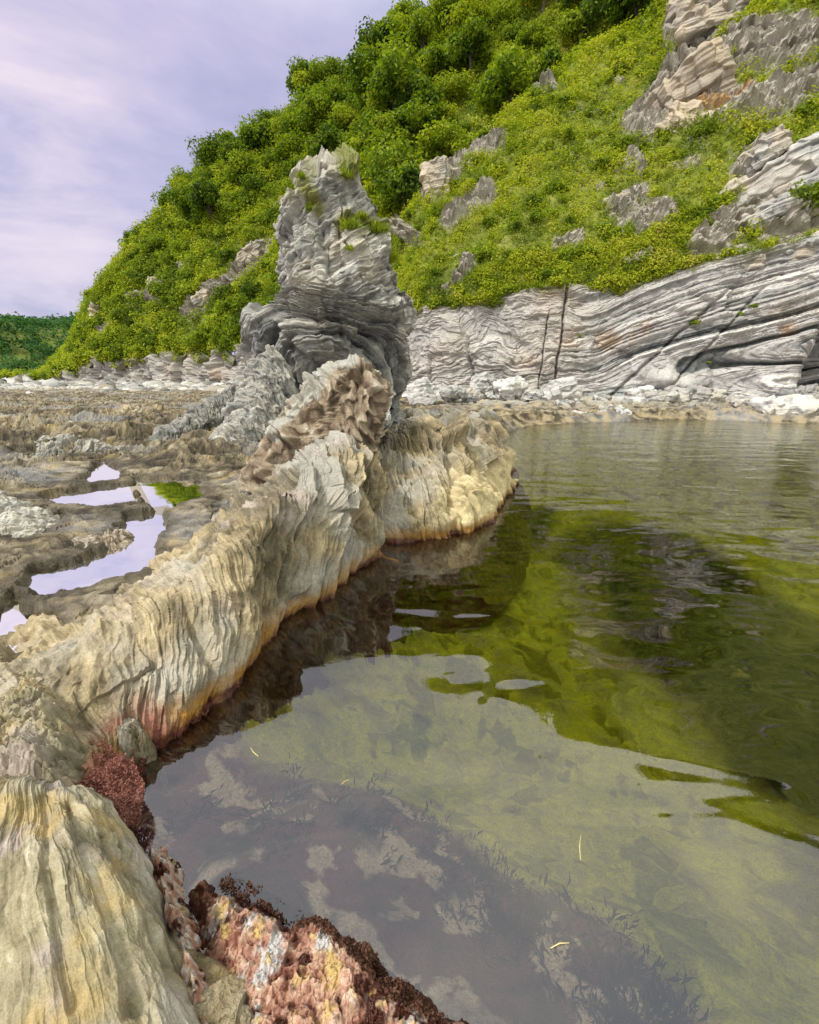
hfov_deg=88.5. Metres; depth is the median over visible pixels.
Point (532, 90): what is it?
bush
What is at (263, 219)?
bush
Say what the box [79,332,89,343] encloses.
bush
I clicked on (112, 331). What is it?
bush
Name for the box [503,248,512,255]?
bush
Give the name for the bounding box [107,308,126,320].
bush
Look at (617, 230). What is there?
bush
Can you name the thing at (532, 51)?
tree
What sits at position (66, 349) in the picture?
bush
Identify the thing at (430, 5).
tree
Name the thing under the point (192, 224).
bush
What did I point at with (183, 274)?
bush
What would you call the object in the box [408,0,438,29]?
tree
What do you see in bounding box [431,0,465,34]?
tree
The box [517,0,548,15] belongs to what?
tree
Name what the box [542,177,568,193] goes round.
bush
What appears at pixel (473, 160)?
bush
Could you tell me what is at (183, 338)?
bush
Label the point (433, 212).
bush
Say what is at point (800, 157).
rock outcrop
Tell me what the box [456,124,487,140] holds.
tree
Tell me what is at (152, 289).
bush
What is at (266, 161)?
bush
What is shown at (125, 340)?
bush
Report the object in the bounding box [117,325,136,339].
bush
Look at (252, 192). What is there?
bush
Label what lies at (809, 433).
water
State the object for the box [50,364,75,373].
bush
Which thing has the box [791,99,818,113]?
bush
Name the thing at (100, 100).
sky
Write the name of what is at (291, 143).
tree
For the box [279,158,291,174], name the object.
bush
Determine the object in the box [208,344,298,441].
rock outcrop
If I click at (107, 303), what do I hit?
bush
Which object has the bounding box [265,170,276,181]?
tree
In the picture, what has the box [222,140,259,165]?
tree
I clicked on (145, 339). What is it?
bush
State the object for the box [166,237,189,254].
bush
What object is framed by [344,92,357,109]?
tree
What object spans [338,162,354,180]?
grass tuft
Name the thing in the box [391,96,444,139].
tree
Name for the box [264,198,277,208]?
tree
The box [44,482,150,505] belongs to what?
tide pool
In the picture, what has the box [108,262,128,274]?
tree
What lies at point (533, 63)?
tree
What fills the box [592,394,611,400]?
boulder
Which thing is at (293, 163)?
tree
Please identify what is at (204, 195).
tree
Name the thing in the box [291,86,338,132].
tree
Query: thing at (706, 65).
rock outcrop
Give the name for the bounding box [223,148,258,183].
tree
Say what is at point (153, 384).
beach cobbles
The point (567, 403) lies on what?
boulder
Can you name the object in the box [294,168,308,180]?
grass tuft
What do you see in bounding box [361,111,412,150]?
tree
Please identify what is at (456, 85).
tree
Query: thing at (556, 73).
bush
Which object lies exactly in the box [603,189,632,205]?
rock outcrop
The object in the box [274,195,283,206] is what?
rock outcrop
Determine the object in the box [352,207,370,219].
grass tuft
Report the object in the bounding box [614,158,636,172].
rock outcrop
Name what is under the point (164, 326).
bush
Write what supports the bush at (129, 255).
on the hill
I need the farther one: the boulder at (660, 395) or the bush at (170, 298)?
the bush at (170, 298)
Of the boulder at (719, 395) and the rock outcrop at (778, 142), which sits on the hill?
the rock outcrop at (778, 142)
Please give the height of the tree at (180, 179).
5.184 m
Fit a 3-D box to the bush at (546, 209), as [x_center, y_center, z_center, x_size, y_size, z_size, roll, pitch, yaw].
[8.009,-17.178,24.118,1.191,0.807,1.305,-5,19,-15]
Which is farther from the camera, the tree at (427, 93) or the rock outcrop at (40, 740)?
the tree at (427, 93)
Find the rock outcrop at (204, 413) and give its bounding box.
[147,385,237,440]
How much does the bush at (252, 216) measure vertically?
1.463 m
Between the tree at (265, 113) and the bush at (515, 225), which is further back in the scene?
the tree at (265, 113)
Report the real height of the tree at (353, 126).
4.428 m
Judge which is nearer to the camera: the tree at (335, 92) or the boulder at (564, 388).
the boulder at (564, 388)
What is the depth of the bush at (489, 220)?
25.28 m
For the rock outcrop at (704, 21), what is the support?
on the hill
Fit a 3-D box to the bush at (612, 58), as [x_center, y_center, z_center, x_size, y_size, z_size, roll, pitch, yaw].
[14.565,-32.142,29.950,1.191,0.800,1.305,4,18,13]
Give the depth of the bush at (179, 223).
57.35 m
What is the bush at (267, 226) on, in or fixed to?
on the hill
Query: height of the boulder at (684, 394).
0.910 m
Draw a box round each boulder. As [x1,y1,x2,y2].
[385,410,390,421]
[406,377,435,401]
[409,393,436,405]
[439,384,468,401]
[461,395,476,402]
[467,388,486,400]
[470,372,495,391]
[492,375,528,400]
[522,388,544,401]
[542,376,582,401]
[554,399,575,407]
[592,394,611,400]
[597,404,613,411]
[614,405,631,415]
[623,385,656,403]
[645,389,679,401]
[664,385,703,397]
[664,388,689,402]
[690,387,713,401]
[700,387,726,402]
[727,393,744,399]
[729,395,760,406]
[749,394,818,414]
[775,389,802,397]
[797,384,818,394]
[804,393,818,399]
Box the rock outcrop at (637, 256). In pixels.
[620,247,653,262]
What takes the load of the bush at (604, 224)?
on the hill
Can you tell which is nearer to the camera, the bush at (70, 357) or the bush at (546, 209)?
the bush at (546, 209)
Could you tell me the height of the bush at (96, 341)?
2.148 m
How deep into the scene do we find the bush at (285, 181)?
50.53 m
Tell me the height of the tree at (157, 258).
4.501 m
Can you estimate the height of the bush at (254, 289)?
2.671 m
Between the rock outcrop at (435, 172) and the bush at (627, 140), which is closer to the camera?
the bush at (627, 140)
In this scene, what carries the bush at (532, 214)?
on the hill
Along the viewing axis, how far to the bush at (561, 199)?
24.49 m
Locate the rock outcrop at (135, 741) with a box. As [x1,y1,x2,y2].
[117,715,167,786]
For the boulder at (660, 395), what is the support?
on the shore ground at (624, 683)
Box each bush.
[46,356,58,364]
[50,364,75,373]
[62,342,77,354]
[66,330,80,342]
[67,348,92,361]
[70,322,88,335]
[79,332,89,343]
[82,294,102,310]
[87,336,112,349]
[94,325,119,340]
[100,297,116,313]
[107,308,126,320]
[111,289,129,300]
[115,277,131,286]
[115,343,129,354]
[116,338,129,345]
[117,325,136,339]
[118,304,135,316]
[121,316,134,328]
[122,264,148,282]
[126,249,139,258]
[126,334,142,345]
[129,256,143,265]
[129,341,148,353]
[139,332,161,345]
[145,278,170,298]
[145,298,164,311]
[156,248,180,264]
[158,289,181,308]
[159,321,177,330]
[160,311,175,320]
[160,334,178,344]
[162,220,180,229]
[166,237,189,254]
[171,217,193,229]
[174,263,196,282]
[175,279,197,294]
[176,250,203,267]
[177,208,193,218]
[177,333,198,348]
[180,220,199,231]
[187,330,205,347]
[188,209,208,224]
[189,323,216,343]
[194,230,208,242]
[195,225,204,236]
[195,325,208,341]
[201,269,211,276]
[202,247,213,254]
[203,306,231,329]
[208,289,224,307]
[209,199,238,214]
[209,321,231,345]
[211,283,234,296]
[213,224,232,236]
[214,243,236,258]
[214,295,233,309]
[220,238,227,247]
[220,316,240,340]
[228,292,256,313]
[228,313,240,325]
[233,224,244,232]
[234,282,250,292]
[237,190,260,209]
[237,225,257,237]
[239,280,262,298]
[244,210,261,221]
[247,189,258,197]
[250,148,275,173]
[250,298,266,303]
[252,155,261,164]
[256,211,273,225]
[259,252,277,269]
[259,295,273,305]
[260,179,279,194]
[260,271,278,286]
[265,186,283,204]
[265,218,275,230]
[265,270,272,278]
[266,201,280,219]
[274,168,282,177]
[274,281,280,293]
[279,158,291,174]
[283,177,293,188]
[288,151,301,172]
[295,146,304,155]
[315,119,325,131]
[393,262,401,269]
[401,208,415,220]
[411,223,423,229]
[419,199,443,220]
[423,265,441,280]
[432,254,444,262]
[469,243,496,262]
[470,156,485,163]
[475,170,490,178]
[481,212,498,226]
[491,161,505,173]
[500,123,512,132]
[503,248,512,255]
[505,214,526,232]
[514,140,525,148]
[518,149,529,157]
[523,190,542,207]
[526,84,542,97]
[527,208,545,222]
[538,205,558,218]
[538,267,562,279]
[541,90,561,107]
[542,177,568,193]
[549,90,575,110]
[552,69,561,77]
[555,242,579,260]
[557,122,583,140]
[559,194,569,202]
[559,212,578,226]
[570,244,598,258]
[582,108,593,116]
[586,127,602,137]
[588,153,613,170]
[593,219,615,230]
[605,54,622,65]
[605,74,615,83]
[607,218,637,238]
[608,134,635,151]
[612,32,632,45]
[613,60,627,74]
[633,68,645,76]
[639,140,650,148]
[647,10,662,22]
[664,147,689,160]
[685,117,723,139]
[689,319,700,324]
[743,135,756,145]
[747,303,759,307]
[788,178,818,210]
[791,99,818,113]
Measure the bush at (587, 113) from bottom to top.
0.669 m
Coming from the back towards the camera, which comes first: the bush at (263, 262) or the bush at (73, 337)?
the bush at (73, 337)
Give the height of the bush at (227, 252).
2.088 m
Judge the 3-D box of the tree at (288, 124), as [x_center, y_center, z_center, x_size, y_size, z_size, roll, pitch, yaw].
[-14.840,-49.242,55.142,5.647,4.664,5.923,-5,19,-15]
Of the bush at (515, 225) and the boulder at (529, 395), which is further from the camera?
the bush at (515, 225)
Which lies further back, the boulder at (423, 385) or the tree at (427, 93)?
the tree at (427, 93)
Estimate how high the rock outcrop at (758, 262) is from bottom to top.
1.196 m
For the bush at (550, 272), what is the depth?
21.98 m
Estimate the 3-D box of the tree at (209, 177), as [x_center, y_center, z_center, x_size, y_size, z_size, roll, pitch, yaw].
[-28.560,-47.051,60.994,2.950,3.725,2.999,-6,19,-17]
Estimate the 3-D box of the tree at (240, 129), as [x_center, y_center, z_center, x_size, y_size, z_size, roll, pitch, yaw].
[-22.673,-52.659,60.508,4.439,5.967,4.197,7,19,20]
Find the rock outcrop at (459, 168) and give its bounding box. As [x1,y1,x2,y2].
[453,155,480,170]
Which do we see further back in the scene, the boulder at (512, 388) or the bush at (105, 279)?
the bush at (105, 279)
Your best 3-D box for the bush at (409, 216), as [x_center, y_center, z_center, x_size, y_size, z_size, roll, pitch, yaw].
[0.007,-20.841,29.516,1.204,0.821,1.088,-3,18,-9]
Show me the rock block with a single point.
(350, 395)
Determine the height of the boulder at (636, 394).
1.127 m
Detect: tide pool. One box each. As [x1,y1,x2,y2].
[0,601,27,652]
[6,505,168,614]
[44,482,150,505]
[82,461,119,481]
[130,478,203,514]
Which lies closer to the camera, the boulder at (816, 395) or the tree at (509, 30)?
the boulder at (816, 395)
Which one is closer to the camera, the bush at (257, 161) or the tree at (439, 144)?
the tree at (439, 144)
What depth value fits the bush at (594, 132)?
27.23 m
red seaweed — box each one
[74,739,144,828]
[130,702,209,783]
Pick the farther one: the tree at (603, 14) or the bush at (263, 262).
the bush at (263, 262)
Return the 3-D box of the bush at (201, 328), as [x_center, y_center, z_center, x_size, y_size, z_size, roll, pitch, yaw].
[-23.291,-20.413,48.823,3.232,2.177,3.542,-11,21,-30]
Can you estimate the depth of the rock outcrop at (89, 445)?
7.64 m
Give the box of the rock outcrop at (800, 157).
[718,132,818,207]
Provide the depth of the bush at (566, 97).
29.16 m
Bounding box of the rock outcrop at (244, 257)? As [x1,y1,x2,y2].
[236,239,269,268]
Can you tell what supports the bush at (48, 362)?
on the hill
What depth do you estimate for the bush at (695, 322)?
20.98 m
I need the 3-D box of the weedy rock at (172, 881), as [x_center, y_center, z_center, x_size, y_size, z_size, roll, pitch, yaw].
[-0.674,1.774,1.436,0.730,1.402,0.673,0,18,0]
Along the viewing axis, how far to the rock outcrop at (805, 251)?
19.63 m
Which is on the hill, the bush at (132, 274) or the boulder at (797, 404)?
the bush at (132, 274)
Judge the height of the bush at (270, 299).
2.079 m
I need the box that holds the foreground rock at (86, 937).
[0,774,200,1023]
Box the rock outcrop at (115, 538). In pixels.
[72,528,134,547]
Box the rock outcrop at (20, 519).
[0,489,59,537]
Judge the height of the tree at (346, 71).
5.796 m
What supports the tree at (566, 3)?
on the hill
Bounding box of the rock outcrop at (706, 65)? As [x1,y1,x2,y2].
[645,37,737,109]
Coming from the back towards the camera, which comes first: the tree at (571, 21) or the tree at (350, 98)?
the tree at (350, 98)
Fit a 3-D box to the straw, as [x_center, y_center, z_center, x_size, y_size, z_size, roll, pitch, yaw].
[0.443,1.278,1.243,0.060,0.005,0.008,-4,18,-11]
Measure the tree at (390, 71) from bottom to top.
8.118 m
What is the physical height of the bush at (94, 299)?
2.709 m
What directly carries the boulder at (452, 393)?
on the shore ground at (624, 683)
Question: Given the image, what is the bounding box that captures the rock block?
[238,353,393,491]
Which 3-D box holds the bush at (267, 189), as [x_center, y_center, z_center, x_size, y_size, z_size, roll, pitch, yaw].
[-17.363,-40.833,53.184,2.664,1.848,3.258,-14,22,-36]
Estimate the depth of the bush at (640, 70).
28.42 m
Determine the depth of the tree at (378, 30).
48.72 m
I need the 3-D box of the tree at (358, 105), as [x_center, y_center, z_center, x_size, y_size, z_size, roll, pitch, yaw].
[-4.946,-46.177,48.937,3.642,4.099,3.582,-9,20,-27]
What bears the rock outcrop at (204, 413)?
on the shore ground at (624, 683)
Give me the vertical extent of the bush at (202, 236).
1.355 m
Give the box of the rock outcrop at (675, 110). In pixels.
[654,99,713,131]
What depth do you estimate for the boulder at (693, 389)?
20.46 m
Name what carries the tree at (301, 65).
on the hill
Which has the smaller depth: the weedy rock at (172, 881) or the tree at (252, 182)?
the weedy rock at (172, 881)
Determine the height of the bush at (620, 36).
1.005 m
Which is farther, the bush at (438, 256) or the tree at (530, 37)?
the tree at (530, 37)
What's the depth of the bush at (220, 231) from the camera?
53.48 m
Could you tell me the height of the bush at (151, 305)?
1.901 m
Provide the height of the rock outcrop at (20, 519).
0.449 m
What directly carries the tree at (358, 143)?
on the hill
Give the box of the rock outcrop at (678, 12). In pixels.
[661,0,711,31]
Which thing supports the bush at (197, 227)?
on the hill
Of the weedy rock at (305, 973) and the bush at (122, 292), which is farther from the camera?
the bush at (122, 292)
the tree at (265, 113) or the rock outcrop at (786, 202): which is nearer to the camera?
the rock outcrop at (786, 202)
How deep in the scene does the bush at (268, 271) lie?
45.11 m
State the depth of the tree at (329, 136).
47.70 m
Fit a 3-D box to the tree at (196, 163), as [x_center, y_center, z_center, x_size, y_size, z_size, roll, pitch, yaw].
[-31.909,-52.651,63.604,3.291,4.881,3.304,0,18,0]
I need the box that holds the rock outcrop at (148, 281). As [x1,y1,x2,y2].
[146,276,164,294]
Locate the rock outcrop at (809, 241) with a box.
[777,230,818,255]
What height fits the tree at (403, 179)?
5.265 m
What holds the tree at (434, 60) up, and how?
on the hill
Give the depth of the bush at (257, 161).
55.27 m
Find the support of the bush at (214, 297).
on the hill
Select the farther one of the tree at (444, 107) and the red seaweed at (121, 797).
the tree at (444, 107)
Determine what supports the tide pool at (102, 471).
on the shore ground at (624, 683)
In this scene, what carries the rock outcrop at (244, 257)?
on the hill
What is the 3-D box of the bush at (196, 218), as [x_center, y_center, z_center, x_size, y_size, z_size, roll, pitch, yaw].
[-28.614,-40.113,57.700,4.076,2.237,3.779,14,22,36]
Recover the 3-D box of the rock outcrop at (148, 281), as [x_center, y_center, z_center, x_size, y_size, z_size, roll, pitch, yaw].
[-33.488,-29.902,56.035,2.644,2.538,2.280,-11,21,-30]
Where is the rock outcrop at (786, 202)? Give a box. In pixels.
[739,192,803,231]
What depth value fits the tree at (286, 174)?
52.30 m
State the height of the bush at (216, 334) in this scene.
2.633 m
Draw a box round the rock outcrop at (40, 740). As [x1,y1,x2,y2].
[0,643,116,787]
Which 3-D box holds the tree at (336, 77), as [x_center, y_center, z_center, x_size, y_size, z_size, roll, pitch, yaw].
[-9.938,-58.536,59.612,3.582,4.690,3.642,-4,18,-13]
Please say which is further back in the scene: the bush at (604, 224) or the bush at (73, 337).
the bush at (73, 337)
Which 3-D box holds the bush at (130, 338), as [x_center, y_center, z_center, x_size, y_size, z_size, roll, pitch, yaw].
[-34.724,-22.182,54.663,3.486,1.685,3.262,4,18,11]
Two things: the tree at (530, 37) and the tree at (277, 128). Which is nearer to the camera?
the tree at (530, 37)
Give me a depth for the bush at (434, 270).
24.77 m
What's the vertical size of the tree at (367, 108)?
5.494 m
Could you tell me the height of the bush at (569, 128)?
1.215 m
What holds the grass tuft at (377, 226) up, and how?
on the sea stack
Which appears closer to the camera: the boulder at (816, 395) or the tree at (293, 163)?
the boulder at (816, 395)
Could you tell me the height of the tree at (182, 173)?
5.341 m
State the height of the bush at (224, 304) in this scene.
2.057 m
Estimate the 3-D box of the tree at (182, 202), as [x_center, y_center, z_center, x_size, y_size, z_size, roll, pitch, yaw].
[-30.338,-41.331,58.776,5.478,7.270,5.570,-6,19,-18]
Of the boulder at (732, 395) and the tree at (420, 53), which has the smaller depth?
the boulder at (732, 395)
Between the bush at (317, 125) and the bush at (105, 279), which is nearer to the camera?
the bush at (317, 125)
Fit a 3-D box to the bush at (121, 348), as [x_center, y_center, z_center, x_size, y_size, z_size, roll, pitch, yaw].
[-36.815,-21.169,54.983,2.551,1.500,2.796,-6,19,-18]
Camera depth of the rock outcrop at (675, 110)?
24.02 m
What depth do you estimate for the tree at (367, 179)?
37.36 m
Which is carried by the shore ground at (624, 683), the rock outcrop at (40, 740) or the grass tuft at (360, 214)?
the rock outcrop at (40, 740)
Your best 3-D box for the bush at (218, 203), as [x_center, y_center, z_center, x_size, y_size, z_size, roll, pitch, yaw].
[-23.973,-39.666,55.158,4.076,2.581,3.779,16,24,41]
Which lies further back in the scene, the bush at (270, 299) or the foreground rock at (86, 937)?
the bush at (270, 299)
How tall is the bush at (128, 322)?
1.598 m
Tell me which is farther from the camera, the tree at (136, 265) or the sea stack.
the tree at (136, 265)
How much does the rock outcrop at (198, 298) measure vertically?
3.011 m
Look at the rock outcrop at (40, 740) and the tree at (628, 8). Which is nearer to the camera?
the rock outcrop at (40, 740)
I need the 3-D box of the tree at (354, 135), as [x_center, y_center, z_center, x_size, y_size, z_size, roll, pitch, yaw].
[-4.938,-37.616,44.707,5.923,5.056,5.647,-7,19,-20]
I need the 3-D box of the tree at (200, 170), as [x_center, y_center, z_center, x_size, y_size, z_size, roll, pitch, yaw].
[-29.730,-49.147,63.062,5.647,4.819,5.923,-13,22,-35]
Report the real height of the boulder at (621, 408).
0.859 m
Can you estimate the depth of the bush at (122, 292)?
56.48 m
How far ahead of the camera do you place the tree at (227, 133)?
62.86 m
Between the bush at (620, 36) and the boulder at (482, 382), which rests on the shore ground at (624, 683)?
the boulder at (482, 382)
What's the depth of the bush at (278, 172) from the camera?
53.35 m
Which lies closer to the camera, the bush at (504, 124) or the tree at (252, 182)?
the bush at (504, 124)
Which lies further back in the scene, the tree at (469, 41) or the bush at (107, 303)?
the bush at (107, 303)
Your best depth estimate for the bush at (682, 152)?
23.09 m
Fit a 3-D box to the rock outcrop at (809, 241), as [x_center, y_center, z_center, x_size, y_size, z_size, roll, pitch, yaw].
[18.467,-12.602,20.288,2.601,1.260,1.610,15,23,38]
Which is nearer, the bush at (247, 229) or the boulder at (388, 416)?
the boulder at (388, 416)
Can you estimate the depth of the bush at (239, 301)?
44.70 m
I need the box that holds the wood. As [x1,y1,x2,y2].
[0,311,121,373]
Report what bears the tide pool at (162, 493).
on the shore ground at (624, 683)
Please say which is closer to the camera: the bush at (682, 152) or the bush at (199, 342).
the bush at (682, 152)
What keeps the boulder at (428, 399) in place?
on the shore ground at (624, 683)
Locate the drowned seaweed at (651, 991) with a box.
[129,754,709,1023]
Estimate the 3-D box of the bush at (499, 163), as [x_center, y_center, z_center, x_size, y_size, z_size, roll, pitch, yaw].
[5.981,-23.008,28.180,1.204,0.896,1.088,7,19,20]
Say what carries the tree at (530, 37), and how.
on the hill
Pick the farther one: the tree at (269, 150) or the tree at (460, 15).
the tree at (269, 150)
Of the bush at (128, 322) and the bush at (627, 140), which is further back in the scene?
the bush at (128, 322)
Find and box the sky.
[0,0,433,354]
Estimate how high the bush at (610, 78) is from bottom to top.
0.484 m
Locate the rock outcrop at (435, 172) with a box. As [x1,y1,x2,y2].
[419,155,451,202]
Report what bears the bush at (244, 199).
on the hill
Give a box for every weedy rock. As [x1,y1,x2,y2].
[145,842,209,1023]
[187,879,468,1023]
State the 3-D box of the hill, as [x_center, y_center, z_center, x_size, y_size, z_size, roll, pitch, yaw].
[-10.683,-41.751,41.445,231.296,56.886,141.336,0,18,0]
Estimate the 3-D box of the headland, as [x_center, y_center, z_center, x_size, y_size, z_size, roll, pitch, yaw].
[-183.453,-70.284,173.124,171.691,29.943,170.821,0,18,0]
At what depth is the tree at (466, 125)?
38.05 m
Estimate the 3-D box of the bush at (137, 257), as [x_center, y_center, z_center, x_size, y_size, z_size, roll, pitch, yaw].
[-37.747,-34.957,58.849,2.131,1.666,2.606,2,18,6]
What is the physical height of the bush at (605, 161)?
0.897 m
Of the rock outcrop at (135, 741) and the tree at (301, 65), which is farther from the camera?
the tree at (301, 65)
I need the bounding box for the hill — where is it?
[73,0,818,368]
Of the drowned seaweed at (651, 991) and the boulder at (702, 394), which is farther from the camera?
the boulder at (702, 394)
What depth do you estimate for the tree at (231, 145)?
56.38 m
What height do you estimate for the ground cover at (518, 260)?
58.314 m
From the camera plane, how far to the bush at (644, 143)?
24.85 m
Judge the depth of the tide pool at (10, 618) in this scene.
2.53 m
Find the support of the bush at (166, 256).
on the hill
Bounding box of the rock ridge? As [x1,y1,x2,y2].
[0,408,531,827]
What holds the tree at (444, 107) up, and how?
on the hill
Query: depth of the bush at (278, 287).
39.96 m
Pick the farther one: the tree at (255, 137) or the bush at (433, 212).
the tree at (255, 137)
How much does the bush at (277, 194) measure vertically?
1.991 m
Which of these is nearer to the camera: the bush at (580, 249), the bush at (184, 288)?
the bush at (580, 249)
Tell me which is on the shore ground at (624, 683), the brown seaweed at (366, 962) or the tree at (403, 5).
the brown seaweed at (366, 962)
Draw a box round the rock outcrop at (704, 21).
[674,0,760,46]
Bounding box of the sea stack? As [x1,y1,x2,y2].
[239,142,416,429]
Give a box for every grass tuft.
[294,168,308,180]
[302,201,315,211]
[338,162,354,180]
[338,216,364,233]
[345,243,354,250]
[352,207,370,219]
[366,218,390,233]
[388,251,401,268]
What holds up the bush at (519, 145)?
on the hill
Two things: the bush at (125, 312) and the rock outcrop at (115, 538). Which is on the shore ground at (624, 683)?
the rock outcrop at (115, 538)
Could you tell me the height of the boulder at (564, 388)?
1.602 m
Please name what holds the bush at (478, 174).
on the hill
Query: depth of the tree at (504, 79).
33.02 m
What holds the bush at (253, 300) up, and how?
on the hill
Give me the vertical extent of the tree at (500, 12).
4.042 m
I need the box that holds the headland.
[0,322,70,372]
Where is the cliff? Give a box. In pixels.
[2,239,818,401]
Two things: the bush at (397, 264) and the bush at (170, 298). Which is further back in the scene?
the bush at (170, 298)
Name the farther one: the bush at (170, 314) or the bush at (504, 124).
the bush at (170, 314)
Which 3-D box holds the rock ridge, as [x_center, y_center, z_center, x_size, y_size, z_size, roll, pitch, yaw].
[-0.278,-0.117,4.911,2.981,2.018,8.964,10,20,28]
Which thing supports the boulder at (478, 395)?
on the shore ground at (624, 683)
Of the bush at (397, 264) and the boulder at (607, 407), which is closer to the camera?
the boulder at (607, 407)
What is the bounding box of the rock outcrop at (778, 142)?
[734,124,792,176]
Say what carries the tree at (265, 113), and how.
on the hill
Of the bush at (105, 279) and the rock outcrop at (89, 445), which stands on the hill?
the bush at (105, 279)
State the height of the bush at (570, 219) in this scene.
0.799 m
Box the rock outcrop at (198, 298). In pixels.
[190,288,210,306]
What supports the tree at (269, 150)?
on the hill
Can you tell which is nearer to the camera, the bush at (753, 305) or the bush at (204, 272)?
the bush at (753, 305)
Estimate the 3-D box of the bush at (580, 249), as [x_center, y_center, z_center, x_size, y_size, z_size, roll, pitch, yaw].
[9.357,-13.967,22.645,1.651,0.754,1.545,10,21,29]
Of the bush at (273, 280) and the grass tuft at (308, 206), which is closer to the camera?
the grass tuft at (308, 206)
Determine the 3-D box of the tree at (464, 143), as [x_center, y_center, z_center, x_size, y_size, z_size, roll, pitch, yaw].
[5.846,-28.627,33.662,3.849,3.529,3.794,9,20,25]
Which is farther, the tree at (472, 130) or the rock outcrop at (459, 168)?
the tree at (472, 130)
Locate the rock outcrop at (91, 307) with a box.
[88,301,101,322]
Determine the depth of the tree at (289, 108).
58.52 m
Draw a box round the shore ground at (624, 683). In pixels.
[0,385,818,1023]
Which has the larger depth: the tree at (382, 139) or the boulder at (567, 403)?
the tree at (382, 139)
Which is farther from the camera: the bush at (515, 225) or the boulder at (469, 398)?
the bush at (515, 225)
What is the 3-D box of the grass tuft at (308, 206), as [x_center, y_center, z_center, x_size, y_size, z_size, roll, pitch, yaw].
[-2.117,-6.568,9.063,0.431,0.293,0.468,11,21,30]
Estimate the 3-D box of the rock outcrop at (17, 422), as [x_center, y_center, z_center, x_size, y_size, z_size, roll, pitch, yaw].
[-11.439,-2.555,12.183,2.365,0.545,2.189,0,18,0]
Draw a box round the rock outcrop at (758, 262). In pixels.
[740,253,765,269]
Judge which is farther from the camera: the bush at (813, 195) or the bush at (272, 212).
the bush at (272, 212)
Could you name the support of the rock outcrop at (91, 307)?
on the hill
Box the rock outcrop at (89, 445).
[29,433,128,457]
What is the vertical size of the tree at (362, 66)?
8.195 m
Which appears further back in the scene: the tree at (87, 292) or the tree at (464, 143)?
the tree at (87, 292)
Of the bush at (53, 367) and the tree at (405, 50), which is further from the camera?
the bush at (53, 367)
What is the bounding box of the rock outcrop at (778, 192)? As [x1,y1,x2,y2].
[772,167,818,217]
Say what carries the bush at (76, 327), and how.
on the hill
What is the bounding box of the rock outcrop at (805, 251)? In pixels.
[783,245,815,266]
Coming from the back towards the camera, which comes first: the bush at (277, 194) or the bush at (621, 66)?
the bush at (277, 194)
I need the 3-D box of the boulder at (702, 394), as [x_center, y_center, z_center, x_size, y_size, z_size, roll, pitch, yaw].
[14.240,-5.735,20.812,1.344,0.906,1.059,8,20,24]
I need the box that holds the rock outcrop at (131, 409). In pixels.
[97,403,165,415]
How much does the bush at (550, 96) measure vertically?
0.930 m
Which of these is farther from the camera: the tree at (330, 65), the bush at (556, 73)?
the tree at (330, 65)
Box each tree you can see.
[79,287,96,298]
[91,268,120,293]
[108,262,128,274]
[117,229,137,247]
[129,261,146,272]
[138,234,164,252]
[150,184,179,205]
[151,250,164,264]
[165,163,190,186]
[167,182,197,215]
[169,176,189,188]
[184,130,227,167]
[184,174,227,223]
[187,147,203,167]
[191,162,209,181]
[201,170,214,181]
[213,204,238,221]
[214,128,235,146]
[218,134,254,166]
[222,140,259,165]
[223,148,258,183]
[230,171,266,201]
[234,122,256,140]
[237,113,276,151]
[251,105,284,123]
[263,147,276,158]
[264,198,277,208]
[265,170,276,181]
[268,128,307,164]
[270,113,287,141]
[273,108,312,140]
[280,169,289,178]
[285,55,317,97]
[285,102,298,112]
[288,81,328,120]
[288,153,305,171]
[291,55,327,88]
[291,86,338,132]
[303,120,348,155]
[315,99,345,124]
[319,54,345,81]
[320,73,353,102]
[326,101,361,132]
[327,74,345,88]
[336,55,357,85]
[338,128,360,147]
[344,41,383,103]
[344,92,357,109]
[345,106,393,168]
[349,116,361,133]
[351,95,373,113]
[353,7,406,55]
[359,91,394,129]
[359,123,419,172]
[360,45,413,108]
[360,138,419,204]
[360,147,411,182]
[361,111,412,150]
[363,31,421,72]
[370,193,411,216]
[373,152,431,205]
[377,0,424,24]
[386,11,428,51]
[391,69,444,114]
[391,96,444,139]
[403,6,441,51]
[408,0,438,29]
[412,118,468,163]
[416,41,462,80]
[417,43,442,63]
[423,0,433,15]
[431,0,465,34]
[432,67,477,100]
[433,100,458,119]
[438,0,491,36]
[442,11,495,81]
[444,120,471,132]
[456,119,498,152]
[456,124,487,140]
[466,43,534,118]
[482,0,532,30]
[488,40,538,68]
[496,17,528,48]
[515,19,553,54]
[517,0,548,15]
[519,50,535,87]
[527,40,562,88]
[555,0,604,41]
[559,0,597,10]
[565,35,613,55]
[600,0,618,17]
[600,0,659,31]
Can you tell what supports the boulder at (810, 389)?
on the shore ground at (624, 683)
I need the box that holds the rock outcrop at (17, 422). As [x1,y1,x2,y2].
[0,415,20,427]
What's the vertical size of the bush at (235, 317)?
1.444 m
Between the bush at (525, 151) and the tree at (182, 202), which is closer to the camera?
the bush at (525, 151)
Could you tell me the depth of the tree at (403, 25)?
46.51 m
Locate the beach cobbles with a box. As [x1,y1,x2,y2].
[0,378,241,393]
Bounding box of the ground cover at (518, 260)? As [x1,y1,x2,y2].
[0,0,818,381]
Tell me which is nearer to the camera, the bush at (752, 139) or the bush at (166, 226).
the bush at (752, 139)
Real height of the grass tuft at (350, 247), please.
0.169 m
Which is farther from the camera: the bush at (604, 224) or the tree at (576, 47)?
the tree at (576, 47)
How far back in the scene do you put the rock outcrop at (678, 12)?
28.14 m
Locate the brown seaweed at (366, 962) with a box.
[216,871,447,1019]
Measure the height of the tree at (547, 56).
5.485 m
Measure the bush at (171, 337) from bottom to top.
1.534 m

